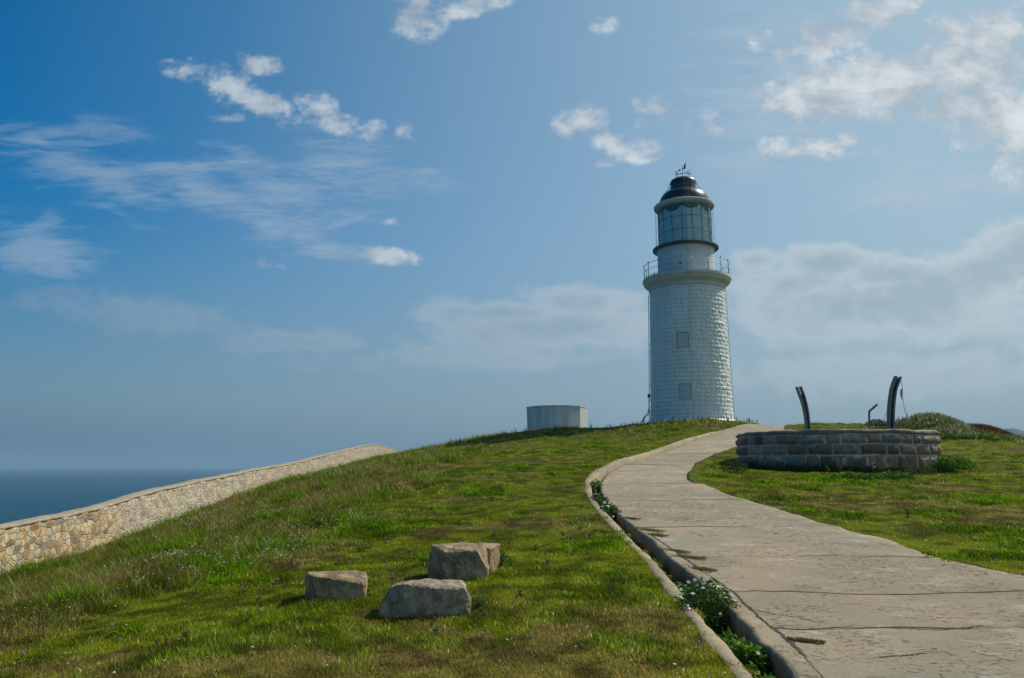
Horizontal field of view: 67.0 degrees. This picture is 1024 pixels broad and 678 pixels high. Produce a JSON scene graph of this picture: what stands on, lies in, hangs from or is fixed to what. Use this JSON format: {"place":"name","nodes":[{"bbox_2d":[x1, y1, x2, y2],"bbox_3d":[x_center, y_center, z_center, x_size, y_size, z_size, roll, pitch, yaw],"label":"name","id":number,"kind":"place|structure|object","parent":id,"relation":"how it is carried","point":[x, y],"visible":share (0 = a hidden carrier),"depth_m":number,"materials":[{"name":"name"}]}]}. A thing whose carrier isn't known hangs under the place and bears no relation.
{"place":"outdoors","nodes":[
{"label":"outdoors","id":0,"kind":"place"},
{"bbox_2d":[0,468,249,523],"bbox_3d":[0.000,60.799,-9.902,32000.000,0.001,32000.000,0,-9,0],"label":"sea","id":1,"kind":"structure","parent":0,"point":[27,493],"depth_m":2485.49,"materials":[{"name":"liquid"}]},
{"bbox_2d":[155,637,168,647],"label":"dry thistle","id":2,"kind":"object","parent":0,"point":[165,639],"visible":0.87,"depth_m":7.08,"materials":[{"name":"brown"}]},
{"bbox_2d":[236,581,247,595],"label":"dry thistle","id":3,"kind":"object","parent":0,"point":[240,583],"visible":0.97,"depth_m":9.96,"materials":[{"name":"brown"}]},
{"bbox_2d":[255,595,263,608],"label":"dry thistle","id":4,"kind":"object","parent":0,"point":[259,599],"visible":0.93,"depth_m":9.08,"materials":[{"name":"brown"}]},
{"bbox_2d":[475,611,486,621],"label":"dry thistle","id":5,"kind":"object","parent":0,"point":[476,614],"visible":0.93,"depth_m":7.97,"materials":[{"name":"brown"}]},
{"bbox_2d":[0,413,1023,677],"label":"ground","id":6,"kind":"structure","parent":0,"point":[540,488],"depth_m":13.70,"materials":[{"name":"green plant"}]},
{"bbox_2d":[0,625,4,664],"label":"dock stalk","id":7,"kind":"object","parent":6,"relation":"on","point":[2,645],"visible":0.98,"depth_m":7.06,"materials":[{"name":"plant"}]},
{"bbox_2d":[8,612,14,646],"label":"dock stalk","id":8,"kind":"object","parent":6,"relation":"on","point":[12,621],"visible":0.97,"depth_m":7.95,"materials":[{"name":"plant"}]},
{"bbox_2d":[15,606,19,641],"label":"dock stalk","id":9,"kind":"object","parent":6,"relation":"on","point":[18,622],"visible":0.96,"depth_m":8.04,"materials":[{"name":"plant"}]},
{"bbox_2d":[15,650,26,664],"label":"thistle flower","id":10,"kind":"object","parent":6,"relation":"on","point":[23,653],"visible":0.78,"depth_m":6.95,"materials":[{"name":"plant"}]},
{"bbox_2d":[27,626,34,657],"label":"dock stalk","id":11,"kind":"object","parent":6,"relation":"on","point":[30,638],"visible":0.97,"depth_m":7.29,"materials":[{"name":"plant"}]},
{"bbox_2d":[38,603,42,635],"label":"dock stalk","id":12,"kind":"object","parent":6,"relation":"on","point":[40,618],"visible":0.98,"depth_m":8.26,"materials":[{"name":"plant"}]},
{"bbox_2d":[43,608,46,637],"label":"dock stalk","id":13,"kind":"object","parent":6,"relation":"on","point":[45,622],"visible":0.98,"depth_m":8.12,"materials":[{"name":"plant"}]},
{"bbox_2d":[107,623,119,638],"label":"thistle flower","id":14,"kind":"object","parent":6,"relation":"on","point":[110,634],"visible":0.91,"depth_m":7.88,"materials":[{"name":"plant"}]},
{"bbox_2d":[182,630,190,639],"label":"dry thistle","id":15,"kind":"object","parent":6,"relation":"on","point":[184,633],"visible":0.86,"depth_m":7.42,"materials":[{"name":"brown"}]},
{"bbox_2d":[0,444,399,573],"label":"stone boundary wall","id":16,"kind":"structure","parent":6,"relation":"on","point":[83,527],"depth_m":22.76,"materials":[{"name":"beige stone"}]},
{"bbox_2d":[304,570,367,601],"bbox_3d":[-2.132,3.045,9.300,0.798,0.488,0.472,0,-9,0],"label":"boulder","id":17,"kind":"object","parent":6,"relation":"on","point":[339,585],"visible":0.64,"depth_m":9.14,"materials":[{"name":"grey stone"}]},
{"bbox_2d":[378,578,471,618],"bbox_3d":[-0.944,2.890,8.422,1.020,0.520,0.529,0,-9,0],"label":"boulder","id":18,"kind":"object","parent":6,"relation":"on","point":[427,597],"visible":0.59,"depth_m":8.22,"materials":[{"name":"grey stone"}]},
{"bbox_2d":[430,617,440,633],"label":"dry thistle","id":19,"kind":"object","parent":6,"relation":"on","point":[432,622],"visible":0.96,"depth_m":7.50,"materials":[{"name":"brown"}]},
{"bbox_2d":[428,542,488,579],"bbox_3d":[-0.638,3.135,10.639,1.047,0.626,0.562,0,-9,0],"label":"boulder","id":20,"kind":"object","parent":6,"relation":"on","point":[459,560],"visible":0.68,"depth_m":10.41,"materials":[{"name":"grey stone"}]},
{"bbox_2d":[471,597,490,610],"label":"leafy weed","id":21,"kind":"object","parent":6,"relation":"on","point":[475,604],"visible":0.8,"depth_m":8.54,"materials":[{"name":"green plant"}]},
{"bbox_2d":[479,542,499,570],"bbox_3d":[-0.392,3.166,10.895,0.307,0.551,0.565,-3,-10,15],"label":"boulder","id":22,"kind":"object","parent":6,"relation":"on","point":[493,550],"visible":0.31,"depth_m":10.98,"materials":[{"name":"stone"}]},
{"bbox_2d":[499,550,513,566],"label":"leafy weed","id":23,"kind":"object","parent":6,"relation":"on","point":[503,558],"visible":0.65,"depth_m":11.26,"materials":[{"name":"green plant"}]},
{"bbox_2d":[1,418,1017,628],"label":"brown seed heads","id":24,"kind":"object","parent":6,"relation":"on","point":[222,550],"visible":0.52,"depth_m":13.40,"materials":[{"name":"brown plant"}]},
{"bbox_2d":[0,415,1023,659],"bbox_3d":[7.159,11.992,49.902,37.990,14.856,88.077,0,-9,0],"label":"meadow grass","id":25,"kind":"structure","parent":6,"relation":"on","point":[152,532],"depth_m":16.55,"materials":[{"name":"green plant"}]},
{"bbox_2d":[11,418,1020,672],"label":"white wildflowers","id":26,"kind":"object","parent":6,"relation":"on","point":[309,532],"visible":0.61,"depth_m":14.55,"materials":[{"name":"white plant"}]},
{"bbox_2d":[517,589,524,596],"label":"dry thistle","id":27,"kind":"object","parent":6,"relation":"on","point":[520,592],"visible":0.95,"depth_m":9.14,"materials":[{"name":"brown"}]},
{"bbox_2d":[526,405,586,429],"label":"water tank","id":28,"kind":"object","parent":6,"relation":"on","point":[547,416],"visible":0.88,"depth_m":62.65,"materials":[{"name":"metal"}]},
{"bbox_2d":[659,636,671,652],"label":"thistle flower","id":29,"kind":"object","parent":6,"relation":"on","point":[666,637],"visible":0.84,"depth_m":6.65,"materials":[{"name":"purple plant"}]},
{"bbox_2d":[642,162,736,423],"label":"lighthouse","id":30,"kind":"object","parent":6,"relation":"on","point":[690,373],"visible":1,"depth_m":60.64,"materials":[{"name":"white brick"}]},
{"bbox_2d":[677,332,688,346],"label":"window","id":31,"kind":"structure","parent":30,"relation":"in","point":[682,337],"depth_m":59.87,"materials":[{"name":"grey glass"}]},
{"bbox_2d":[680,383,690,398],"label":"window","id":32,"kind":"structure","parent":30,"relation":"in","point":[687,386],"depth_m":59.12,"materials":[{"name":"grey glass"}]},
{"bbox_2d":[585,424,818,677],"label":"drain channel","id":33,"kind":"object","parent":6,"relation":"on","point":[764,633],"visible":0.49,"depth_m":8.78,"materials":[{"name":"concrete"}]},
{"bbox_2d":[590,478,602,495],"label":"leafy weed","id":34,"kind":"object","parent":33,"relation":"on","point":[594,487],"visible":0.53,"depth_m":21.03,"materials":[{"name":"green plant"}]},
{"bbox_2d":[589,490,609,506],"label":"leafy weed","id":35,"kind":"object","parent":33,"relation":"on","point":[598,496],"visible":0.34,"depth_m":18.43,"materials":[{"name":"green plant"}]},
{"bbox_2d":[599,501,620,523],"bbox_3d":[2.104,3.820,16.876,0.687,0.572,1.862,0,-9,0],"label":"leafy weed","id":36,"kind":"object","parent":33,"relation":"on","point":[607,509],"visible":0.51,"depth_m":16.65,"materials":[{"name":"green plant"}]},
{"bbox_2d":[652,558,666,573],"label":"leafy weed","id":37,"kind":"object","parent":33,"relation":"on","point":[660,566],"visible":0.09,"depth_m":11.69,"materials":[{"name":"green plant"}]},
{"bbox_2d":[665,572,675,583],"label":"leafy weed","id":38,"kind":"object","parent":33,"relation":"on","point":[668,576],"visible":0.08,"depth_m":10.72,"materials":[{"name":"green plant"}]},
{"bbox_2d":[676,582,693,607],"bbox_3d":[2.161,3.322,9.940,0.427,0.409,0.961,0,-9,0],"label":"leafy weed","id":39,"kind":"object","parent":33,"relation":"on","point":[679,586],"visible":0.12,"depth_m":9.91,"materials":[{"name":"green plant"}]},
{"bbox_2d":[674,577,740,639],"bbox_3d":[2.173,2.997,8.646,0.834,0.706,0.838,-5,-11,28],"label":"daisy bush","id":40,"kind":"object","parent":33,"relation":"on","point":[711,606],"visible":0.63,"depth_m":8.56,"materials":[{"name":"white plant"}]},
{"bbox_2d":[716,627,736,645],"bbox_3d":[2.132,2.995,7.480,0.286,0.364,0.841,0,-9,0],"label":"leafy weed","id":41,"kind":"object","parent":33,"relation":"on","point":[726,639],"visible":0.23,"depth_m":7.56,"materials":[{"name":"green plant"}]},
{"bbox_2d":[728,636,774,677],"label":"leafy weed","id":42,"kind":"object","parent":33,"relation":"on","point":[752,656],"visible":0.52,"depth_m":6.76,"materials":[{"name":"green plant"}]},
{"bbox_2d":[754,672,775,677],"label":"leafy weed","id":43,"kind":"object","parent":33,"relation":"on","point":[768,676],"visible":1,"depth_m":6.04,"materials":[{"name":"green plant"}]},
{"bbox_2d":[721,459,748,472],"bbox_3d":[7.097,4.066,24.704,0.906,0.469,0.903,0,-9,0],"label":"dark shrub","id":44,"kind":"object","parent":6,"relation":"on","point":[737,465],"visible":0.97,"depth_m":24.63,"materials":[{"name":"green plant"}]},
{"bbox_2d":[735,429,941,472],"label":"stone ring wall","id":45,"kind":"structure","parent":6,"relation":"on","point":[884,448],"depth_m":25.50,"materials":[{"name":"stone"}]},
{"bbox_2d":[795,386,810,429],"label":"curved steel beam","id":46,"kind":"structure","parent":45,"relation":"on","point":[804,405],"depth_m":28.53,"materials":[{"name":"grey metal"}]},
{"bbox_2d":[887,376,901,428],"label":"curved steel beam","id":47,"kind":"structure","parent":45,"relation":"on","point":[892,394],"depth_m":28.16,"materials":[{"name":"grey metal"}]},
{"bbox_2d":[900,378,911,427],"bbox_3d":[14.227,2.311,27.993,0.312,1.818,0.060,0,-9,0],"label":"hanging wire","id":48,"kind":"object","parent":47,"relation":"hanging from","point":[901,392],"visible":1,"depth_m":28.03,"materials":[{"name":"grey metal"}]},
{"bbox_2d":[735,458,958,474],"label":"wall foot weeds","id":49,"kind":"object","parent":6,"relation":"on","point":[923,471],"depth_m":25.33,"materials":[{"name":"green plant"}]},
{"bbox_2d":[827,471,888,479],"bbox_3d":[9.861,3.922,22.001,1.813,0.346,0.845,0,-9,0],"label":"leafy weed","id":50,"kind":"object","parent":6,"relation":"on","point":[853,475],"visible":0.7,"depth_m":21.85,"materials":[{"name":"green plant"}]},
{"bbox_2d":[868,404,877,428],"bbox_3d":[14.872,3.256,31.891,0.488,1.184,0.100,0,-9,0],"label":"bent post","id":51,"kind":"object","parent":6,"relation":"on","point":[872,408],"visible":0.87,"depth_m":31.89,"materials":[{"name":"metal"}]},
{"bbox_2d":[865,419,886,426],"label":"dead shrub","id":52,"kind":"object","parent":6,"relation":"on","point":[876,422],"visible":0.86,"depth_m":32.74,"materials":[{"name":"grey plant"}]},
{"bbox_2d":[874,470,915,479],"bbox_3d":[11.038,3.964,22.443,1.356,0.318,0.734,0,-9,0],"label":"leafy weed","id":53,"kind":"object","parent":6,"relation":"on","point":[898,474],"visible":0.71,"depth_m":22.31,"materials":[{"name":"green plant"}]},
{"bbox_2d":[873,411,1021,441],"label":"bushes","id":54,"kind":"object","parent":6,"relation":"on","point":[927,422],"depth_m":38.17,"materials":[{"name":"plant"}]},
{"bbox_2d":[934,454,977,470],"bbox_3d":[14.669,4.155,26.082,1.752,0.570,1.757,0,-9,0],"label":"green shrub","id":55,"kind":"object","parent":6,"relation":"on","point":[958,463],"visible":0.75,"depth_m":25.67,"materials":[{"name":"green plant"}]},
{"bbox_2d":[966,422,1023,439],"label":"dead brush","id":56,"kind":"object","parent":6,"relation":"on","point":[991,428],"visible":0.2,"depth_m":42.14,"materials":[{"name":"brown plant"}]},
{"bbox_2d":[0,0,1023,468],"label":"sky","id":57,"kind":"structure","parent":0,"point":[234,233],"materials":[{"name":"blue"}]},
{"bbox_2d":[600,424,1023,677],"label":"path","id":58,"kind":"structure","parent":0,"point":[865,606],"depth_m":9.85,"materials":[{"name":"concrete"}]},
{"bbox_2d":[618,516,640,518],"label":"turf tuft","id":59,"kind":"object","parent":58,"relation":"on","point":[629,517],"visible":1,"depth_m":15.56,"materials":[{"name":"green plant"}]},
{"bbox_2d":[632,528,663,531],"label":"turf tuft","id":60,"kind":"object","parent":58,"relation":"on","point":[650,529],"visible":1,"depth_m":14.14,"materials":[{"name":"green plant"}]},
{"bbox_2d":[646,533,668,535],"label":"turf tuft","id":61,"kind":"object","parent":58,"relation":"on","point":[656,534],"visible":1,"depth_m":13.61,"materials":[{"name":"green plant"}]},
{"bbox_2d":[657,547,690,552],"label":"turf tuft","id":62,"kind":"object","parent":58,"relation":"on","point":[677,550],"visible":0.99,"depth_m":12.20,"materials":[{"name":"green plant"}]},
{"bbox_2d":[669,553,708,559],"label":"turf tuft","id":63,"kind":"object","parent":58,"relation":"on","point":[692,557],"visible":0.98,"depth_m":11.63,"materials":[{"name":"green plant"}]},
{"bbox_2d":[688,565,718,570],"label":"turf tuft","id":64,"kind":"object","parent":58,"relation":"on","point":[703,568],"visible":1,"depth_m":10.72,"materials":[{"name":"green plant"}]},
{"bbox_2d":[784,635,826,643],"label":"turf tuft","id":65,"kind":"object","parent":58,"relation":"on","point":[806,640],"visible":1,"depth_m":7.02,"materials":[{"name":"green plant"}]},
{"bbox_2d":[1003,428,1023,437],"bbox_3d":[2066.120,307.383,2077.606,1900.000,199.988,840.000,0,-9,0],"label":"distant hill","id":66,"kind":"structure","parent":0,"point":[1016,431],"depth_m":2032.85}
]}

